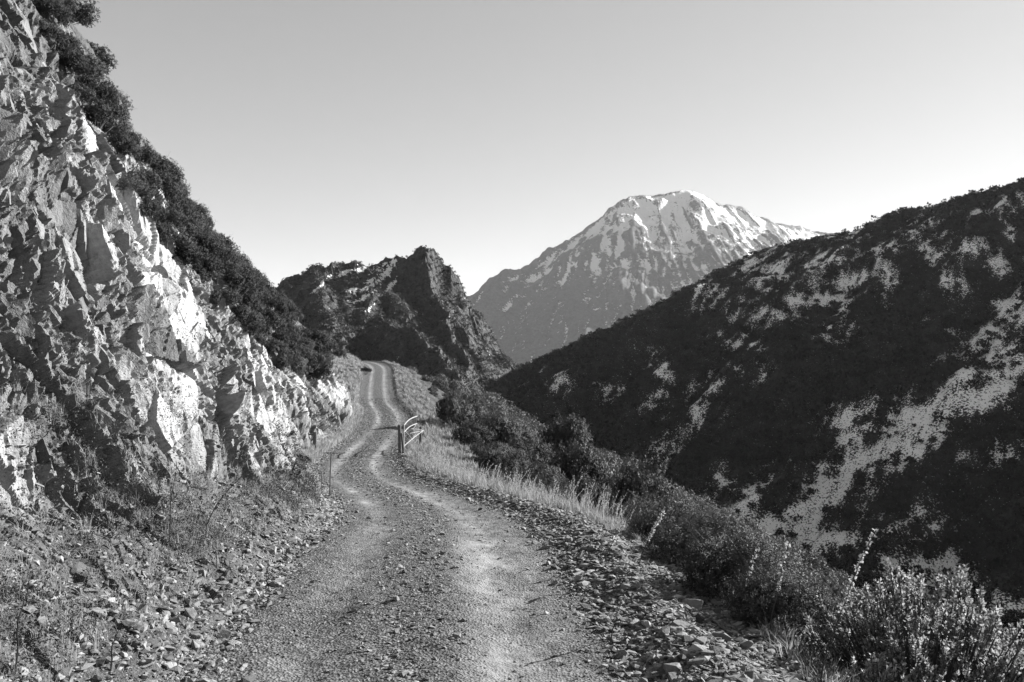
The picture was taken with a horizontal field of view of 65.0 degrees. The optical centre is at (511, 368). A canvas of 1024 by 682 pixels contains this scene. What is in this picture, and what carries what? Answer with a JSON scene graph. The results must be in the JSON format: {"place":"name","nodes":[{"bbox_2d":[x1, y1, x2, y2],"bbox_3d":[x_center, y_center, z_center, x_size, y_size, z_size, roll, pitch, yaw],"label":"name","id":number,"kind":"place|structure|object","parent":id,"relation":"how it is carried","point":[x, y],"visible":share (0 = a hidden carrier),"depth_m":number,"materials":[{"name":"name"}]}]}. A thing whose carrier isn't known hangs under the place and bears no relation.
{"place":"outdoors","nodes":[
{"label":"outdoors","id":0,"kind":"place"},
{"bbox_2d":[0,0,360,681],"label":"cliff","id":1,"kind":"structure","parent":0,"point":[67,153],"depth_m":9.20,"materials":[{"name":"grey stone"}]},
{"bbox_2d":[15,579,29,670],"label":"dead stalk","id":2,"kind":"object","parent":1,"relation":"on","point":[17,651],"visible":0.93,"depth_m":4.40,"materials":[{"name":"grey plant"}]},
{"bbox_2d":[35,17,69,49],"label":"shrub","id":3,"kind":"object","parent":1,"relation":"on","point":[57,31],"visible":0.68,"depth_m":13.12,"materials":[{"name":"grey plant"}]},
{"bbox_2d":[30,0,75,24],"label":"shrub","id":4,"kind":"object","parent":1,"relation":"on","point":[49,5],"visible":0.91,"depth_m":13.37,"materials":[{"name":"grey plant"}]},
{"bbox_2d":[53,9,74,27],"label":"shrub","id":5,"kind":"object","parent":1,"relation":"on","point":[65,22],"visible":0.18,"depth_m":13.94,"materials":[{"name":"grey plant"}]},
{"bbox_2d":[52,37,80,54],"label":"shrub","id":6,"kind":"object","parent":1,"relation":"on","point":[60,47],"visible":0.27,"depth_m":13.42,"materials":[{"name":"grey plant"}]},
{"bbox_2d":[56,0,79,18],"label":"shrub","id":7,"kind":"object","parent":1,"relation":"on","point":[71,3],"visible":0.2,"depth_m":15.80,"materials":[{"name":"grey plant"}]},
{"bbox_2d":[49,49,97,78],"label":"shrub","id":8,"kind":"object","parent":1,"relation":"on","point":[74,60],"visible":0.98,"depth_m":13.25,"materials":[{"name":"grey plant"}]},
{"bbox_2d":[61,29,85,51],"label":"shrub","id":9,"kind":"object","parent":1,"relation":"on","point":[73,41],"visible":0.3,"depth_m":13.79,"materials":[{"name":"grey plant"}]},
{"bbox_2d":[68,82,96,105],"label":"shrub","id":10,"kind":"object","parent":1,"relation":"on","point":[81,93],"visible":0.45,"depth_m":13.31,"materials":[{"name":"grey plant"}]},
{"bbox_2d":[68,0,100,27],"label":"shrub","id":11,"kind":"object","parent":1,"relation":"on","point":[85,14],"visible":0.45,"depth_m":17.84,"materials":[{"name":"grey plant"}]},
{"bbox_2d":[70,47,107,79],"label":"shrub","id":12,"kind":"object","parent":1,"relation":"on","point":[95,62],"visible":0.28,"depth_m":14.05,"materials":[{"name":"grey plant"}]},
{"bbox_2d":[75,73,109,99],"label":"shrub","id":13,"kind":"object","parent":1,"relation":"on","point":[92,84],"visible":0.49,"depth_m":13.84,"materials":[{"name":"grey plant"}]},
{"bbox_2d":[86,39,118,70],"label":"shrub","id":14,"kind":"object","parent":1,"relation":"on","point":[102,54],"visible":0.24,"depth_m":19.50,"materials":[{"name":"grey plant"}]},
{"bbox_2d":[78,96,127,133],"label":"shrub","id":15,"kind":"object","parent":1,"relation":"on","point":[96,115],"visible":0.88,"depth_m":12.34,"materials":[{"name":"grey plant"}]},
{"bbox_2d":[93,78,120,106],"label":"shrub","id":16,"kind":"object","parent":1,"relation":"on","point":[111,93],"visible":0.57,"depth_m":14.20,"materials":[{"name":"grey plant"}]},
{"bbox_2d":[102,118,133,137],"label":"shrub","id":17,"kind":"object","parent":1,"relation":"on","point":[126,129],"visible":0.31,"depth_m":14.38,"materials":[{"name":"grey plant"}]},
{"bbox_2d":[104,77,137,112],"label":"shrub","id":18,"kind":"object","parent":1,"relation":"on","point":[124,100],"visible":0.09,"depth_m":25.87,"materials":[{"name":"grey plant"}]},
{"bbox_2d":[105,129,142,159],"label":"shrub","id":19,"kind":"object","parent":1,"relation":"on","point":[120,142],"visible":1,"depth_m":12.37,"materials":[{"name":"grey plant"}]},
{"bbox_2d":[115,172,156,200],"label":"shrub","id":20,"kind":"object","parent":1,"relation":"on","point":[141,189],"visible":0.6,"depth_m":11.97,"materials":[{"name":"grey plant"}]},
{"bbox_2d":[126,160,164,198],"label":"shrub","id":21,"kind":"object","parent":1,"relation":"on","point":[152,180],"visible":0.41,"depth_m":14.66,"materials":[{"name":"grey plant"}]},
{"bbox_2d":[135,143,159,167],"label":"shrub","id":22,"kind":"object","parent":1,"relation":"on","point":[146,155],"visible":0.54,"depth_m":15.17,"materials":[{"name":"grey plant"}]},
{"bbox_2d":[138,193,169,223],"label":"shrub","id":23,"kind":"object","parent":1,"relation":"on","point":[149,207],"visible":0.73,"depth_m":12.26,"materials":[{"name":"grey plant"}]},
{"bbox_2d":[141,168,180,197],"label":"shrub","id":24,"kind":"object","parent":1,"relation":"on","point":[167,183],"visible":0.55,"depth_m":15.04,"materials":[{"name":"grey plant"}]},
{"bbox_2d":[151,217,181,249],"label":"shrub","id":25,"kind":"object","parent":1,"relation":"on","point":[165,230],"visible":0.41,"depth_m":14.22,"materials":[{"name":"grey plant"}]},
{"bbox_2d":[151,160,186,183],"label":"shrub","id":26,"kind":"object","parent":1,"relation":"on","point":[163,167],"visible":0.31,"depth_m":15.63,"materials":[{"name":"grey plant"}]},
{"bbox_2d":[151,205,190,225],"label":"shrub","id":27,"kind":"object","parent":1,"relation":"on","point":[174,215],"visible":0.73,"depth_m":15.07,"materials":[{"name":"grey plant"}]},
{"bbox_2d":[0,430,342,681],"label":"rubble","id":28,"kind":"object","parent":1,"relation":"on","point":[170,625],"visible":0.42,"depth_m":6.16,"materials":[{"name":"stone"}]},
{"bbox_2d":[161,187,183,204],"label":"shrub","id":29,"kind":"object","parent":1,"relation":"on","point":[177,194],"visible":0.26,"depth_m":16.30,"materials":[{"name":"grey plant"}]},
{"bbox_2d":[160,225,199,253],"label":"shrub","id":30,"kind":"object","parent":1,"relation":"on","point":[183,240],"visible":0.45,"depth_m":15.10,"materials":[{"name":"grey plant"}]},
{"bbox_2d":[0,353,365,681],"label":"grass","id":31,"kind":"structure","parent":1,"relation":"on","point":[344,430],"depth_m":7.94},
{"bbox_2d":[175,221,196,239],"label":"shrub","id":32,"kind":"object","parent":1,"relation":"on","point":[190,229],"visible":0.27,"depth_m":15.75,"materials":[{"name":"grey plant"}]},
{"bbox_2d":[174,200,198,224],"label":"shrub","id":33,"kind":"object","parent":1,"relation":"on","point":[188,209],"visible":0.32,"depth_m":16.38,"materials":[{"name":"grey plant"}]},
{"bbox_2d":[171,242,211,277],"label":"shrub","id":34,"kind":"object","parent":1,"relation":"on","point":[195,258],"visible":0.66,"depth_m":15.27,"materials":[{"name":"grey plant"}]},
{"bbox_2d":[192,262,223,288],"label":"shrub","id":35,"kind":"object","parent":1,"relation":"on","point":[202,271],"visible":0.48,"depth_m":15.94,"materials":[{"name":"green plant"}]},
{"bbox_2d":[189,231,227,255],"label":"shrub","id":36,"kind":"object","parent":1,"relation":"on","point":[211,245],"visible":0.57,"depth_m":16.55,"materials":[{"name":"grey plant"}]},
{"bbox_2d":[200,255,222,271],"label":"shrub","id":37,"kind":"object","parent":1,"relation":"on","point":[211,260],"visible":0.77,"depth_m":16.08,"materials":[{"name":"grey plant"}]},
{"bbox_2d":[212,234,237,267],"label":"shrub","id":38,"kind":"object","parent":1,"relation":"on","point":[227,252],"visible":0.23,"depth_m":41.70,"materials":[{"name":"grey plant"}]},
{"bbox_2d":[209,288,242,308],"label":"shrub","id":39,"kind":"object","parent":1,"relation":"on","point":[232,297],"visible":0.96,"depth_m":16.14,"materials":[{"name":"grey plant"}]},
{"bbox_2d":[221,267,260,295],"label":"shrub","id":40,"kind":"object","parent":1,"relation":"on","point":[233,281],"visible":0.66,"depth_m":16.69,"materials":[{"name":"grey plant"}]},
{"bbox_2d":[230,303,265,338],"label":"shrub","id":41,"kind":"object","parent":1,"relation":"on","point":[245,313],"visible":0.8,"depth_m":16.67,"materials":[{"name":"grey plant"}]},
{"bbox_2d":[234,266,262,286],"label":"shrub","id":42,"kind":"object","parent":1,"relation":"on","point":[254,276],"visible":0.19,"depth_m":36.67,"materials":[{"name":"grey plant"}]},
{"bbox_2d":[237,286,260,310],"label":"shrub","id":43,"kind":"object","parent":1,"relation":"on","point":[248,300],"visible":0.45,"depth_m":17.67,"materials":[{"name":"grey plant"}]},
{"bbox_2d":[240,317,262,343],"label":"shrub","id":44,"kind":"object","parent":1,"relation":"on","point":[252,329],"visible":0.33,"depth_m":17.85,"materials":[{"name":"grey plant"}]},
{"bbox_2d":[252,284,272,304],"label":"shrub","id":45,"kind":"object","parent":1,"relation":"on","point":[262,290],"visible":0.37,"depth_m":36.26,"materials":[{"name":"grey plant"}]},
{"bbox_2d":[254,331,270,354],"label":"shrub","id":46,"kind":"object","parent":1,"relation":"on","point":[260,338],"visible":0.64,"depth_m":34.16,"materials":[{"name":"grey plant"}]},
{"bbox_2d":[256,306,278,323],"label":"shrub","id":47,"kind":"object","parent":1,"relation":"on","point":[267,314],"visible":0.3,"depth_m":35.21,"materials":[{"name":"grey plant"}]},
{"bbox_2d":[264,314,283,336],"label":"shrub","id":48,"kind":"object","parent":1,"relation":"on","point":[273,326],"visible":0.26,"depth_m":35.83,"materials":[{"name":"grey plant"}]},
{"bbox_2d":[260,292,288,314],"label":"shrub","id":49,"kind":"object","parent":1,"relation":"on","point":[279,303],"visible":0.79,"depth_m":37.37,"materials":[{"name":"grey plant"}]},
{"bbox_2d":[265,337,289,361],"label":"shrub","id":50,"kind":"object","parent":1,"relation":"on","point":[277,345],"visible":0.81,"depth_m":35.27,"materials":[{"name":"grey plant"}]},
{"bbox_2d":[272,329,292,355],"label":"shrub","id":51,"kind":"object","parent":1,"relation":"on","point":[283,336],"visible":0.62,"depth_m":36.32,"materials":[{"name":"grey plant"}]},
{"bbox_2d":[273,352,296,373],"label":"shrub","id":52,"kind":"object","parent":1,"relation":"on","point":[283,360],"visible":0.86,"depth_m":35.58,"materials":[{"name":"grey plant"}]},
{"bbox_2d":[286,348,303,370],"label":"shrub","id":53,"kind":"object","parent":1,"relation":"on","point":[299,360],"visible":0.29,"depth_m":38.36,"materials":[{"name":"grey plant"}]},
{"bbox_2d":[285,339,305,354],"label":"shrub","id":54,"kind":"object","parent":1,"relation":"on","point":[293,346],"visible":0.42,"depth_m":46.99,"materials":[{"name":"grey plant"}]},
{"bbox_2d":[290,361,306,376],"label":"shrub","id":55,"kind":"object","parent":1,"relation":"on","point":[300,367],"visible":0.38,"depth_m":39.30,"materials":[{"name":"grey plant"}]},
{"bbox_2d":[304,350,325,362],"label":"shrub","id":56,"kind":"object","parent":1,"relation":"on","point":[316,357],"visible":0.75,"depth_m":49.67,"materials":[{"name":"grey plant"}]},
{"bbox_2d":[307,338,326,354],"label":"shrub","id":57,"kind":"object","parent":1,"relation":"on","point":[317,344],"visible":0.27,"depth_m":51.23,"materials":[{"name":"grey plant"}]},
{"bbox_2d":[305,362,333,383],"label":"shrub","id":58,"kind":"object","parent":1,"relation":"on","point":[325,368],"visible":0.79,"depth_m":48.95,"materials":[{"name":"grey plant"}]},
{"bbox_2d":[311,333,338,355],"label":"shrub","id":59,"kind":"object","parent":1,"relation":"on","point":[326,343],"visible":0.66,"depth_m":52.37,"materials":[{"name":"grey plant"}]},
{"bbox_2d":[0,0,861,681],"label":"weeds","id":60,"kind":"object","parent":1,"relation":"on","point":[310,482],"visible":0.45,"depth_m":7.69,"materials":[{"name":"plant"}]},
{"bbox_2d":[275,247,519,397],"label":"crag hill","id":61,"kind":"structure","parent":0,"point":[390,265],"depth_m":300.61,"materials":[{"name":"black stone"}]},
{"bbox_2d":[274,245,520,393],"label":"scrubland","id":62,"kind":"structure","parent":61,"relation":"on","point":[490,359],"depth_m":294.18,"materials":[{"name":"plant"}]},
{"bbox_2d":[169,360,781,681],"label":"road","id":63,"kind":"structure","parent":0,"point":[379,381],"depth_m":7.23,"materials":[{"name":"grey gravel"}]},
{"bbox_2d":[404,416,423,447],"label":"farm gate","id":64,"kind":"structure","parent":63,"relation":"on","point":[411,428],"depth_m":39.78,"materials":[{"name":"metal"}]},
{"bbox_2d":[162,396,830,681],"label":"gravel","id":65,"kind":"structure","parent":63,"relation":"on","point":[677,627],"depth_m":7.37,"materials":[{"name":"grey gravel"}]},
{"bbox_2d":[663,662,680,671],"bbox_3d":[1.067,1.994,5.332,0.132,0.074,0.083,-14,-19,31],"label":"stone","id":66,"kind":"object","parent":63,"relation":"on","point":[668,667],"visible":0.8,"depth_m":5.31,"materials":[{"name":"grey stone"}]},
{"bbox_2d":[682,598,702,607],"bbox_3d":[1.544,2.028,6.883,0.178,0.103,0.133,0,0,33],"label":"stone","id":67,"kind":"object","parent":63,"relation":"on","point":[696,603],"visible":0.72,"depth_m":6.85,"materials":[{"name":"grey stone"}]},
{"bbox_2d":[73,0,1023,295],"label":"sky","id":68,"kind":"structure","parent":0,"point":[487,135],"materials":[{"name":"grey"}]},
{"bbox_2d":[381,360,877,681],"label":"hillside","id":69,"kind":"structure","parent":0,"point":[426,385],"depth_m":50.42,"materials":[{"name":"grey plant"}]},
{"bbox_2d":[435,385,476,430],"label":"shrub","id":70,"kind":"object","parent":69,"relation":"on","point":[450,403],"visible":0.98,"depth_m":56.40,"materials":[{"name":"grey plant"}]},
{"bbox_2d":[447,391,485,427],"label":"shrub","id":71,"kind":"object","parent":69,"relation":"on","point":[473,401],"visible":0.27,"depth_m":59.22,"materials":[{"name":"grey plant"}]},
{"bbox_2d":[460,429,478,446],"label":"shrub","id":72,"kind":"object","parent":69,"relation":"on","point":[468,438],"visible":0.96,"depth_m":47.09,"materials":[{"name":"grey plant"}]},
{"bbox_2d":[450,421,492,445],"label":"shrub","id":73,"kind":"object","parent":69,"relation":"on","point":[482,431],"visible":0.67,"depth_m":49.53,"materials":[{"name":"grey plant"}]},
{"bbox_2d":[468,438,488,457],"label":"shrub","id":74,"kind":"object","parent":69,"relation":"on","point":[477,447],"visible":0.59,"depth_m":43.22,"materials":[{"name":"grey plant"}]},
{"bbox_2d":[473,447,506,471],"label":"shrub","id":75,"kind":"object","parent":69,"relation":"on","point":[493,455],"visible":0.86,"depth_m":39.36,"materials":[{"name":"grey plant"}]},
{"bbox_2d":[477,412,522,446],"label":"shrub","id":76,"kind":"object","parent":69,"relation":"on","point":[503,430],"visible":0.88,"depth_m":52.89,"materials":[{"name":"grey plant"}]},
{"bbox_2d":[483,461,538,490],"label":"shrub","id":77,"kind":"object","parent":69,"relation":"on","point":[508,470],"visible":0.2,"depth_m":32.59,"materials":[{"name":"grey plant"}]},
{"bbox_2d":[484,416,538,448],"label":"shrub","id":78,"kind":"object","parent":69,"relation":"on","point":[528,437],"visible":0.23,"depth_m":61.32,"materials":[{"name":"grey plant"}]},
{"bbox_2d":[494,449,532,478],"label":"shrub","id":79,"kind":"object","parent":69,"relation":"on","point":[517,457],"visible":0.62,"depth_m":37.69,"materials":[{"name":"grey plant"}]},
{"bbox_2d":[496,442,531,458],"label":"shrub","id":80,"kind":"object","parent":69,"relation":"on","point":[513,450],"visible":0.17,"depth_m":44.90,"materials":[{"name":"grey plant"}]},
{"bbox_2d":[506,439,533,463],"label":"shrub","id":81,"kind":"object","parent":69,"relation":"on","point":[516,446],"visible":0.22,"depth_m":49.69,"materials":[{"name":"grey plant"}]},
{"bbox_2d":[520,449,550,478],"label":"shrub","id":82,"kind":"object","parent":69,"relation":"on","point":[534,467],"visible":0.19,"depth_m":42.36,"materials":[{"name":"grey plant"}]},
{"bbox_2d":[525,440,555,464],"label":"shrub","id":83,"kind":"object","parent":69,"relation":"on","point":[543,454],"visible":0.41,"depth_m":55.32,"materials":[{"name":"grey plant"}]},
{"bbox_2d":[519,463,573,496],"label":"shrub","id":84,"kind":"object","parent":69,"relation":"on","point":[554,470],"visible":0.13,"depth_m":34.85,"materials":[{"name":"grey plant"}]},
{"bbox_2d":[528,466,573,502],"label":"shrub","id":85,"kind":"object","parent":69,"relation":"on","point":[551,480],"visible":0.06,"depth_m":29.58,"materials":[{"name":"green plant"}]},
{"bbox_2d":[541,475,579,510],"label":"shrub","id":86,"kind":"object","parent":69,"relation":"on","point":[565,485],"visible":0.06,"depth_m":26.09,"materials":[{"name":"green plant"}]},
{"bbox_2d":[538,410,593,463],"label":"shrub","id":87,"kind":"object","parent":69,"relation":"on","point":[570,428],"visible":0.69,"depth_m":58.65,"materials":[{"name":"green plant"}]},
{"bbox_2d":[548,438,612,489],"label":"shrub","id":88,"kind":"object","parent":69,"relation":"on","point":[580,461],"visible":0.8,"depth_m":47.98,"materials":[{"name":"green plant"}]},
{"bbox_2d":[572,474,614,514],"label":"shrub","id":89,"kind":"object","parent":69,"relation":"on","point":[597,491],"visible":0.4,"depth_m":36.76,"materials":[{"name":"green plant"}]},
{"bbox_2d":[600,451,674,509],"bbox_3d":[6.085,7.037,39.409,4.172,5.880,4.653,14,7,35],"label":"shrub","id":90,"kind":"object","parent":69,"relation":"on","point":[637,484],"visible":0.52,"depth_m":38.99,"materials":[{"name":"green plant"}]},
{"bbox_2d":[602,491,674,530],"bbox_3d":[2.137,2.707,13.525,1.453,1.300,1.642,2,-1,17],"label":"shrub","id":91,"kind":"object","parent":69,"relation":"on","point":[639,505],"visible":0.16,"depth_m":13.54,"materials":[{"name":"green plant"}]},
{"bbox_2d":[618,487,728,547],"bbox_3d":[2.215,2.304,11.007,1.560,1.300,1.318,2,1,3],"label":"shrub","id":92,"kind":"object","parent":69,"relation":"on","point":[647,519],"visible":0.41,"depth_m":10.80,"materials":[{"name":"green plant"}]},
{"bbox_2d":[406,366,986,667],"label":"scrubland","id":93,"kind":"structure","parent":69,"relation":"on","point":[492,401],"depth_m":103.16,"materials":[{"name":"black plant"}]},
{"bbox_2d":[638,500,769,591],"bbox_3d":[2.169,2.132,9.222,1.526,1.219,1.509,-3,0,30],"label":"shrub","id":94,"kind":"object","parent":69,"relation":"on","point":[670,541],"visible":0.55,"depth_m":9.13,"materials":[{"name":"grey plant"}]},
{"bbox_2d":[671,521,810,611],"bbox_3d":[2.136,1.947,7.580,1.499,0.970,1.172,0,2,-15],"label":"shrub","id":95,"kind":"object","parent":69,"relation":"on","point":[729,555],"visible":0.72,"depth_m":7.45,"materials":[{"name":"grey plant"}]},
{"bbox_2d":[708,552,838,642],"bbox_3d":[2.236,1.993,6.724,1.024,0.894,1.019,-6,-8,38],"label":"shrub","id":96,"kind":"object","parent":69,"relation":"on","point":[759,591],"visible":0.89,"depth_m":6.54,"materials":[{"name":"grey plant"}]},
{"bbox_2d":[769,541,790,638],"bbox_3d":[2.074,1.742,6.204,0.172,0.814,0.076,0,0,-12],"label":"dead stalk","id":97,"kind":"object","parent":69,"relation":"on","point":[784,556],"visible":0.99,"depth_m":6.21,"materials":[{"name":"grey plant"}]},
{"bbox_2d":[775,604,857,645],"bbox_3d":[3.224,2.899,8.619,1.159,0.906,1.107,15,-3,-18],"label":"shrub","id":98,"kind":"object","parent":69,"relation":"on","point":[807,620],"visible":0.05,"depth_m":8.51,"materials":[{"name":"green plant"}]},
{"bbox_2d":[808,568,848,603],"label":"shrub","id":99,"kind":"object","parent":69,"relation":"on","point":[823,579],"depth_m":17.30,"materials":[{"name":"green plant"}]},
{"bbox_2d":[820,528,877,681],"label":"dead stalk","id":100,"kind":"object","parent":69,"relation":"on","point":[851,579],"visible":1,"depth_m":5.22,"materials":[{"name":"grey plant"}]},
{"bbox_2d":[829,652,920,681],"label":"glossy shrub","id":101,"kind":"object","parent":69,"relation":"on","point":[888,674],"visible":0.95,"depth_m":5.33,"materials":[{"name":"grey plant"}]},
{"bbox_2d":[789,557,1023,681],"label":"glossy shrub","id":102,"kind":"object","parent":69,"relation":"on","point":[929,649],"visible":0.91,"depth_m":5.88,"materials":[{"name":"grey plant"}]},
{"bbox_2d":[466,190,834,366],"bbox_3d":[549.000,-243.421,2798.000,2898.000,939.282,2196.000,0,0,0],"label":"snow mountain","id":103,"kind":"structure","parent":0,"point":[622,258],"depth_m":2791.95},
{"bbox_2d":[506,182,1023,639],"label":"hill","id":104,"kind":"structure","parent":0,"point":[959,397],"depth_m":193.50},
{"bbox_2d":[500,177,1023,659],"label":"scrubland","id":105,"kind":"structure","parent":104,"relation":"on","point":[998,577],"depth_m":201.87,"materials":[{"name":"black plant"}]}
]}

